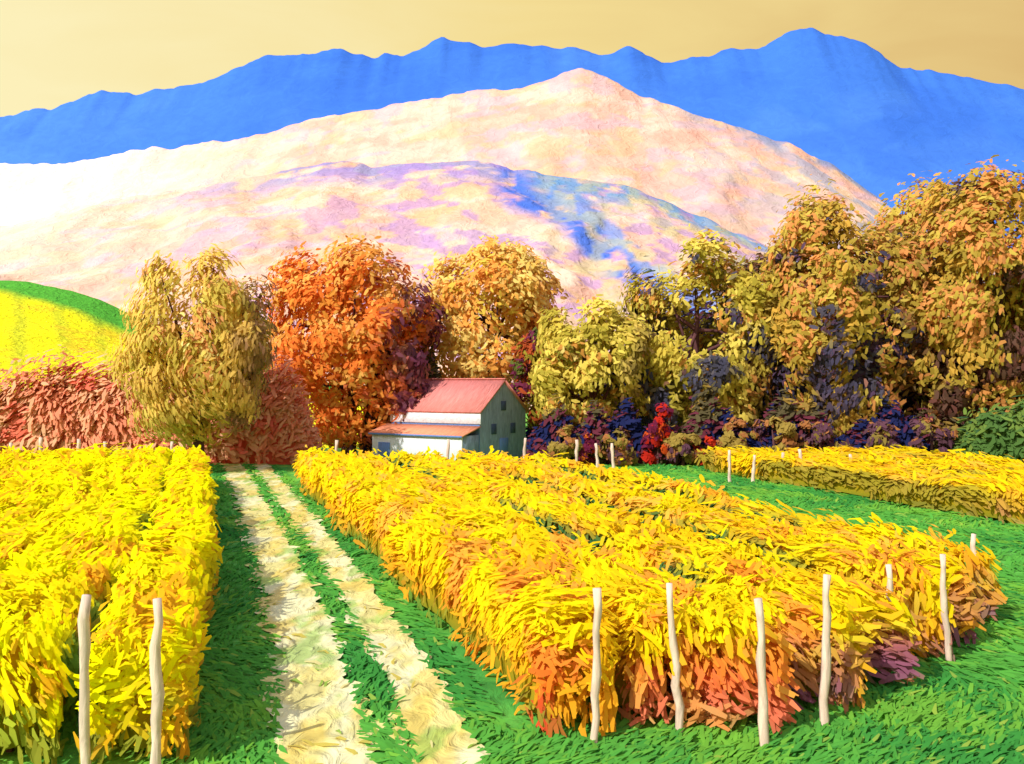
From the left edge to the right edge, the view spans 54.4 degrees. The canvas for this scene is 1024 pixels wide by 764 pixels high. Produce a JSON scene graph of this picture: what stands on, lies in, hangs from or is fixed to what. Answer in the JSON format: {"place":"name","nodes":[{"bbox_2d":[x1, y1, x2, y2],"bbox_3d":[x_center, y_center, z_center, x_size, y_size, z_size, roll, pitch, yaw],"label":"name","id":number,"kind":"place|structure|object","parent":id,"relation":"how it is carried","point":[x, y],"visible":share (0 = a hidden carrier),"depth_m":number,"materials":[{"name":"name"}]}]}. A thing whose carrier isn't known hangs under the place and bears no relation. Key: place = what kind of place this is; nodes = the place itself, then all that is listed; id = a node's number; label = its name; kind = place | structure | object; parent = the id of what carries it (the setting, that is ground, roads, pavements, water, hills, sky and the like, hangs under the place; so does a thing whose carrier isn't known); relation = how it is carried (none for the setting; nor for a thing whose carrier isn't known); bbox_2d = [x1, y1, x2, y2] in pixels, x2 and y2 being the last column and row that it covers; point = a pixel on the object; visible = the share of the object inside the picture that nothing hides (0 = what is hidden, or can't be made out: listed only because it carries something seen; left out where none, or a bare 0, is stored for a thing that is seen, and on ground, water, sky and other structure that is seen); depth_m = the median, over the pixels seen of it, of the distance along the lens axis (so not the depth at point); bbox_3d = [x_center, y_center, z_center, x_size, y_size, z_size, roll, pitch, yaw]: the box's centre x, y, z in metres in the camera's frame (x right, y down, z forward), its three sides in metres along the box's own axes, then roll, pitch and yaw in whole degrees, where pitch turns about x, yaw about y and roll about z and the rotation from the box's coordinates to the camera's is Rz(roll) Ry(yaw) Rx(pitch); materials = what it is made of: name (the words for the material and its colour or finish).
{"place":"outdoors","nodes":[
{"label":"outdoors","id":0,"kind":"place"},
{"bbox_2d":[0,280,362,447],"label":"vineyard hill","id":1,"kind":"structure","parent":0,"point":[36,319],"depth_m":110.97,"materials":[{"name":"yellow plant"}]},
{"bbox_2d":[220,463,490,763],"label":"dirt track","id":2,"kind":"structure","parent":0,"point":[312,710],"depth_m":16.25,"materials":[{"name":"beige soil"}]},
{"bbox_2d":[0,160,948,408],"bbox_3d":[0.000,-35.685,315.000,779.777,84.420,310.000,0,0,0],"label":"foothill","id":3,"kind":"structure","parent":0,"point":[589,239],"depth_m":297.37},
{"bbox_2d":[0,68,1018,283],"bbox_3d":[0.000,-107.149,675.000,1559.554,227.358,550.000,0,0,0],"label":"pale mountain","id":4,"kind":"structure","parent":0,"point":[580,123],"depth_m":654.72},
{"bbox_2d":[0,28,1023,246],"bbox_3d":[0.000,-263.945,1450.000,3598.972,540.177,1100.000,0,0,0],"label":"blue mountain range","id":5,"kind":"structure","parent":0,"point":[870,119],"depth_m":1420.52,"materials":[{"name":"blue stone"}]},
{"bbox_2d":[0,413,1023,763],"bbox_3d":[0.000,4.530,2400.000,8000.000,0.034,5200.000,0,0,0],"label":"ground","id":6,"kind":"structure","parent":0,"point":[502,701],"depth_m":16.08,"materials":[{"name":"green plant"}]},
{"bbox_2d":[0,445,26,464],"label":"vine row","id":7,"kind":"object","parent":6,"relation":"on","point":[8,454],"visible":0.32,"depth_m":41.78,"materials":[{"name":"yellow plant"}]},
{"bbox_2d":[0,446,54,476],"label":"vine row","id":8,"kind":"object","parent":6,"relation":"on","point":[20,461],"visible":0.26,"depth_m":38.67,"materials":[{"name":"yellow plant"}]},
{"bbox_2d":[38,437,42,451],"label":"vine post","id":9,"kind":"object","parent":6,"relation":"on","point":[40,441],"visible":0.28,"depth_m":44.15,"materials":[{"name":"beige wood"}]},
{"bbox_2d":[0,443,85,512],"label":"vine row","id":10,"kind":"object","parent":6,"relation":"on","point":[24,475],"visible":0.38,"depth_m":32.61,"materials":[{"name":"yellow plant"}]},
{"bbox_2d":[0,443,111,547],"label":"vine row","id":11,"kind":"object","parent":6,"relation":"on","point":[44,492],"visible":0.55,"depth_m":27.22,"materials":[{"name":"yellow plant"}]},
{"bbox_2d":[0,442,144,614],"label":"vine row","id":12,"kind":"object","parent":6,"relation":"on","point":[76,503],"visible":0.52,"depth_m":21.30,"materials":[{"name":"yellow plant"}]},
{"bbox_2d":[76,439,80,450],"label":"vine post","id":13,"kind":"object","parent":6,"relation":"on","point":[78,445],"visible":0.27,"depth_m":44.14,"materials":[{"name":"beige wood"}]},
{"bbox_2d":[77,594,90,763],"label":"vine post","id":14,"kind":"object","parent":6,"relation":"on","point":[83,623],"visible":1,"depth_m":11.41,"materials":[{"name":"beige wood"}]},
{"bbox_2d":[0,441,172,763],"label":"vine row","id":15,"kind":"object","parent":6,"relation":"on","point":[39,658],"visible":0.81,"depth_m":13.51,"materials":[{"name":"yellow plant"}]},
{"bbox_2d":[73,445,223,763],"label":"vine row","id":16,"kind":"object","parent":6,"relation":"on","point":[173,564],"visible":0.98,"depth_m":12.85,"materials":[{"name":"yellow plant"}]},
{"bbox_2d":[149,598,164,763],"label":"vine post","id":17,"kind":"object","parent":6,"relation":"on","point":[157,687],"visible":1,"depth_m":11.40,"materials":[{"name":"beige wood"}]},
{"bbox_2d":[0,344,324,464],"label":"red hedge","id":18,"kind":"object","parent":6,"relation":"on","point":[64,411],"visible":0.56,"depth_m":54.58,"materials":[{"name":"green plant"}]},
{"bbox_2d":[104,242,279,451],"bbox_3d":[-15.903,-1.144,49.913,8.373,11.761,6.792,0,0,0],"label":"olive leaved tree","id":19,"kind":"object","parent":6,"relation":"on","point":[220,367],"visible":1,"depth_m":47.88,"materials":[{"name":"yellow plant"}]},
{"bbox_2d":[334,440,338,452],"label":"vine post","id":20,"kind":"object","parent":6,"relation":"on","point":[336,445],"visible":0.3,"depth_m":44.15,"materials":[{"name":"beige wood"}]},
{"bbox_2d":[254,233,447,454],"bbox_3d":[-10.022,-2.177,62.205,12.181,13.843,9.921,0,0,0],"label":"orange maple tree","id":21,"kind":"object","parent":6,"relation":"on","point":[352,347],"visible":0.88,"depth_m":59.35,"materials":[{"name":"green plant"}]},
{"bbox_2d":[358,338,443,452],"bbox_3d":[-6.775,0.649,64.575,6.427,8.283,3.780,0,0,0],"label":"plum shrubbery","id":22,"kind":"object","parent":6,"relation":"on","point":[435,370],"visible":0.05,"depth_m":63.53,"materials":[{"name":"purple plant"}]},
{"bbox_2d":[446,439,449,458],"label":"vine post","id":23,"kind":"object","parent":6,"relation":"on","point":[448,448],"visible":0.44,"depth_m":44.15,"materials":[{"name":"beige wood"}]},
{"bbox_2d":[368,378,528,459],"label":"barn","id":24,"kind":"structure","parent":6,"relation":"on","point":[477,415],"depth_m":57.66,"materials":[{"name":"wood"}]},
{"bbox_2d":[491,424,496,433],"bbox_3d":[-1.032,2.700,57.096,0.027,0.600,0.500,0,0,35],"label":"gable window","id":25,"kind":"structure","parent":24,"relation":"in","point":[493,426],"depth_m":57.08,"materials":[{"name":"black glass"}]},
{"bbox_2d":[501,401,505,409],"bbox_3d":[-0.487,1.375,57.875,0.027,0.550,0.500,0,0,35],"label":"loft window","id":26,"kind":"structure","parent":24,"relation":"in","point":[503,403],"depth_m":57.85,"materials":[{"name":"black glass"}]},
{"bbox_2d":[500,438,507,454],"bbox_3d":[-0.469,3.900,57.892,0.037,1.300,0.850,0,0,35],"label":"gable door","id":27,"kind":"structure","parent":24,"relation":"in","point":[503,441],"depth_m":57.90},
{"bbox_2d":[510,423,514,432],"bbox_3d":[0.058,2.700,58.653,0.027,0.600,0.500,0,0,35],"label":"gable window","id":28,"kind":"structure","parent":24,"relation":"in","point":[512,425],"depth_m":58.59,"materials":[{"name":"black glass"}]},
{"bbox_2d":[292,445,622,741],"bbox_3d":[-4.025,3.595,28.108,1.743,2.392,33.047,0,0,-18],"label":"vine row","id":29,"kind":"object","parent":6,"relation":"on","point":[525,631],"visible":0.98,"depth_m":15.82,"materials":[{"name":"yellow plant"}]},
{"bbox_2d":[415,235,568,413],"bbox_3d":[-1.678,-2.532,66.830,12.001,14.545,9.918,0,0,0],"label":"golden maple tree","id":30,"kind":"object","parent":6,"relation":"on","point":[516,275],"visible":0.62,"depth_m":63.99,"materials":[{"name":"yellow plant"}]},
{"bbox_2d":[323,447,709,727],"bbox_3d":[-2.882,3.690,28.232,1.709,2.127,32.771,0,0,-18],"label":"vine row","id":31,"kind":"object","parent":6,"relation":"on","point":[643,667],"visible":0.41,"depth_m":13.41,"materials":[{"name":"yellow plant"}]},
{"bbox_2d":[523,438,526,457],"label":"vine post","id":32,"kind":"object","parent":6,"relation":"on","point":[524,448],"visible":0.38,"depth_m":44.15,"materials":[{"name":"beige wood"}]},
{"bbox_2d":[509,327,583,429],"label":"green maple tree","id":33,"kind":"object","parent":6,"relation":"on","point":[525,349],"visible":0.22,"depth_m":60.12,"materials":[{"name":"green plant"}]},
{"bbox_2d":[349,448,800,733],"bbox_3d":[-1.734,3.680,28.012,1.651,2.046,32.609,0,0,-18],"label":"vine row","id":34,"kind":"object","parent":6,"relation":"on","point":[730,632],"visible":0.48,"depth_m":13.13,"materials":[{"name":"yellow plant"}]},
{"bbox_2d":[575,440,578,460],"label":"vine post","id":35,"kind":"object","parent":6,"relation":"on","point":[576,449],"visible":0.49,"depth_m":44.14,"materials":[{"name":"beige wood"}]},
{"bbox_2d":[527,294,657,429],"bbox_3d":[4.608,-0.122,58.213,7.508,9.728,6.288,0,0,0],"label":"olive leaved tree","id":36,"kind":"object","parent":6,"relation":"on","point":[586,377],"visible":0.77,"depth_m":56.17,"materials":[{"name":"yellow plant"}]},
{"bbox_2d":[590,588,601,743],"bbox_3d":[1.043,3.633,12.386,0.158,2.136,0.116,0,0,0],"label":"vine post","id":37,"kind":"object","parent":6,"relation":"on","point":[596,667],"visible":0.9,"depth_m":12.35,"materials":[{"name":"beige wood"}]},
{"bbox_2d":[594,443,599,466],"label":"vine post","id":38,"kind":"object","parent":6,"relation":"on","point":[596,454],"visible":0.56,"depth_m":44.14,"materials":[{"name":"beige wood"}]},
{"bbox_2d":[610,443,614,467],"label":"vine post","id":39,"kind":"object","parent":6,"relation":"on","point":[612,454],"visible":0.56,"depth_m":44.14,"materials":[{"name":"beige wood"}]},
{"bbox_2d":[387,449,876,716],"bbox_3d":[-0.378,3.740,28.370,1.822,2.119,31.590,0,0,-18],"label":"vine row","id":40,"kind":"object","parent":6,"relation":"on","point":[803,621],"visible":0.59,"depth_m":16.00,"materials":[{"name":"yellow plant"}]},
{"bbox_2d":[577,432,715,464],"bbox_3d":[7.260,3.672,53.669,7.846,1.918,1.565,0,0,-3],"label":"red shrub","id":41,"kind":"object","parent":6,"relation":"on","point":[588,447],"visible":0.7,"depth_m":53.27,"materials":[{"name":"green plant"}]},
{"bbox_2d":[640,402,673,465],"bbox_3d":[7.935,2.847,53.737,2.024,3.522,1.820,0,0,0],"label":"red shrub","id":42,"kind":"object","parent":6,"relation":"on","point":[659,429],"visible":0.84,"depth_m":53.40,"materials":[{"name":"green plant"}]},
{"bbox_2d":[415,446,924,685],"bbox_3d":[0.822,3.769,28.750,1.614,1.997,30.437,0,0,-18],"label":"vine row","id":43,"kind":"object","parent":6,"relation":"on","point":[888,652],"visible":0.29,"depth_m":15.70,"materials":[{"name":"yellow plant"}]},
{"bbox_2d":[666,583,684,732],"bbox_3d":[2.113,3.648,12.809,0.258,2.117,0.130,0,0,0],"label":"vine post","id":44,"kind":"object","parent":6,"relation":"on","point":[678,700],"visible":0.88,"depth_m":12.77,"materials":[{"name":"beige wood"}]},
{"bbox_2d":[609,223,790,432],"bbox_3d":[11.335,-2.331,60.032,11.009,14.139,9.159,0,0,0],"label":"walnut tree","id":45,"kind":"object","parent":6,"relation":"on","point":[686,360],"visible":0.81,"depth_m":57.87,"materials":[{"name":"yellow plant"}]},
{"bbox_2d":[456,448,956,661],"bbox_3d":[2.301,3.678,29.402,1.740,2.142,28.697,0,0,-18],"label":"vine row","id":46,"kind":"object","parent":6,"relation":"on","point":[923,608],"visible":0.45,"depth_m":18.92,"materials":[{"name":"yellow plant"}]},
{"bbox_2d":[727,450,731,482],"bbox_3d":[9.743,3.879,44.600,0.176,1.654,0.171,0,0,39],"label":"vine post","id":47,"kind":"object","parent":6,"relation":"on","point":[729,465],"visible":0.88,"depth_m":44.55,"materials":[{"name":"beige wood"}]},
{"bbox_2d":[483,445,985,646],"bbox_3d":[3.297,3.727,29.832,1.698,2.035,27.620,0,0,-18],"label":"vine row","id":48,"kind":"object","parent":6,"relation":"on","point":[966,615],"visible":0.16,"depth_m":19.16,"materials":[{"name":"yellow plant"}]},
{"bbox_2d":[521,378,963,465],"bbox_3d":[12.993,2.385,55.477,24.949,5.213,4.148,0,0,0],"label":"plum shrubbery","id":49,"kind":"object","parent":6,"relation":"on","point":[708,417],"visible":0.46,"depth_m":54.23,"materials":[{"name":"purple plant"}]},
{"bbox_2d":[546,415,959,467],"bbox_3d":[12.808,3.292,53.437,22.212,2.963,3.179,0,0,-1],"label":"olive shrub","id":50,"kind":"object","parent":6,"relation":"on","point":[882,432],"visible":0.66,"depth_m":52.86,"materials":[{"name":"brown plant"}]},
{"bbox_2d":[751,455,755,482],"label":"vine post","id":51,"kind":"object","parent":6,"relation":"on","point":[753,470],"visible":0.85,"depth_m":44.55,"materials":[{"name":"beige wood"}]},
{"bbox_2d":[754,598,768,745],"bbox_3d":[3.101,3.691,12.327,0.210,2.029,0.126,0,0,0],"label":"vine post","id":52,"kind":"object","parent":6,"relation":"on","point":[763,722],"visible":0.88,"depth_m":12.29,"materials":[{"name":"beige wood"}]},
{"bbox_2d":[526,256,998,443],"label":"background thicket","id":53,"kind":"object","parent":6,"relation":"on","point":[528,431],"visible":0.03,"depth_m":67.34,"materials":[{"name":"blue plant"}]},
{"bbox_2d":[522,450,1007,621],"bbox_3d":[4.834,3.678,30.512,1.687,2.126,25.726,0,0,-18],"label":"vine row","id":54,"kind":"object","parent":6,"relation":"on","point":[994,597],"visible":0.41,"depth_m":22.61,"materials":[{"name":"yellow plant"}]},
{"bbox_2d":[711,243,825,430],"bbox_3d":[16.350,-2.059,63.177,8.596,13.587,7.745,0,0,0],"label":"walnut tree","id":55,"kind":"object","parent":6,"relation":"on","point":[754,262],"visible":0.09,"depth_m":62.60,"materials":[{"name":"yellow plant"}]},
{"bbox_2d":[798,449,801,458],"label":"vine post","id":56,"kind":"object","parent":6,"relation":"on","point":[800,453],"visible":0.33,"depth_m":44.53,"materials":[{"name":"beige wood"}]},
{"bbox_2d":[819,574,831,724],"bbox_3d":[4.105,3.615,13.063,0.170,2.179,0.121,0,0,0],"label":"vine post","id":57,"kind":"object","parent":6,"relation":"on","point":[825,676],"visible":0.9,"depth_m":13.02,"materials":[{"name":"beige wood"}]},
{"bbox_2d":[755,174,935,438],"bbox_3d":[19.287,-3.769,57.921,10.340,17.340,8.959,0,0,0],"label":"oak tree","id":58,"kind":"object","parent":6,"relation":"on","point":[820,342],"visible":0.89,"depth_m":55.45,"materials":[{"name":"yellow plant"}]},
{"bbox_2d":[694,445,1023,524],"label":"vine row","id":59,"kind":"object","parent":6,"relation":"on","point":[1003,499],"visible":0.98,"depth_m":37.11,"materials":[{"name":"yellow plant"}]},
{"bbox_2d":[736,446,1023,487],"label":"vine row","id":60,"kind":"object","parent":6,"relation":"on","point":[888,463],"visible":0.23,"depth_m":40.55,"materials":[{"name":"yellow plant"}]},
{"bbox_2d":[885,564,892,600],"bbox_3d":[5.923,3.768,15.491,0.218,1.865,0.121,0,0,0],"label":"vine post","id":61,"kind":"object","parent":6,"relation":"on","point":[889,575],"visible":0.27,"depth_m":15.46,"materials":[{"name":"beige wood"}]},
{"bbox_2d":[783,445,1023,478],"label":"vine row","id":62,"kind":"object","parent":6,"relation":"on","point":[959,468],"visible":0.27,"depth_m":41.53,"materials":[{"name":"yellow plant"}]},
{"bbox_2d":[845,170,1001,422],"bbox_3d":[26.143,-4.246,64.163,11.650,18.706,10.378,0,0,0],"label":"oak tree","id":63,"kind":"object","parent":6,"relation":"on","point":[894,218],"visible":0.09,"depth_m":61.22,"materials":[{"name":"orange plant"}]},
{"bbox_2d":[824,444,1023,470],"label":"vine row","id":64,"kind":"object","parent":6,"relation":"on","point":[899,455],"visible":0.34,"depth_m":43.75,"materials":[{"name":"yellow plant"}]},
{"bbox_2d":[940,554,951,665],"bbox_3d":[6.938,3.726,15.914,0.193,1.948,0.103,0,0,0],"label":"vine post","id":65,"kind":"object","parent":6,"relation":"on","point":[945,620],"visible":0.9,"depth_m":15.88,"materials":[{"name":"beige wood"}]},
{"bbox_2d":[871,445,1023,467],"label":"vine row","id":66,"kind":"object","parent":6,"relation":"on","point":[973,457],"visible":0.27,"depth_m":45.87,"materials":[{"name":"yellow plant"}]},
{"bbox_2d":[879,154,1023,426],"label":"oak tree","id":67,"kind":"object","parent":6,"relation":"on","point":[971,381],"visible":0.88,"depth_m":54.56,"materials":[{"name":"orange plant"}]},
{"bbox_2d":[970,533,984,620],"bbox_3d":[8.802,3.785,18.823,0.274,1.836,0.150,0,0,0],"label":"vine post","id":68,"kind":"object","parent":6,"relation":"on","point":[972,543],"visible":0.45,"depth_m":18.78,"materials":[{"name":"beige wood"}]},
{"bbox_2d":[951,394,1023,462],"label":"green hedge","id":69,"kind":"object","parent":6,"relation":"on","point":[997,434],"visible":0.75,"depth_m":51.69,"materials":[{"name":"green plant"}]},
{"bbox_2d":[991,241,1023,411],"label":"oak tree","id":70,"kind":"object","parent":6,"relation":"on","point":[1006,327],"visible":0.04,"depth_m":59.57,"materials":[{"name":"brown plant"}]},
{"bbox_2d":[0,0,1023,116],"label":"sky","id":71,"kind":"structure","parent":0,"point":[54,53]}
]}

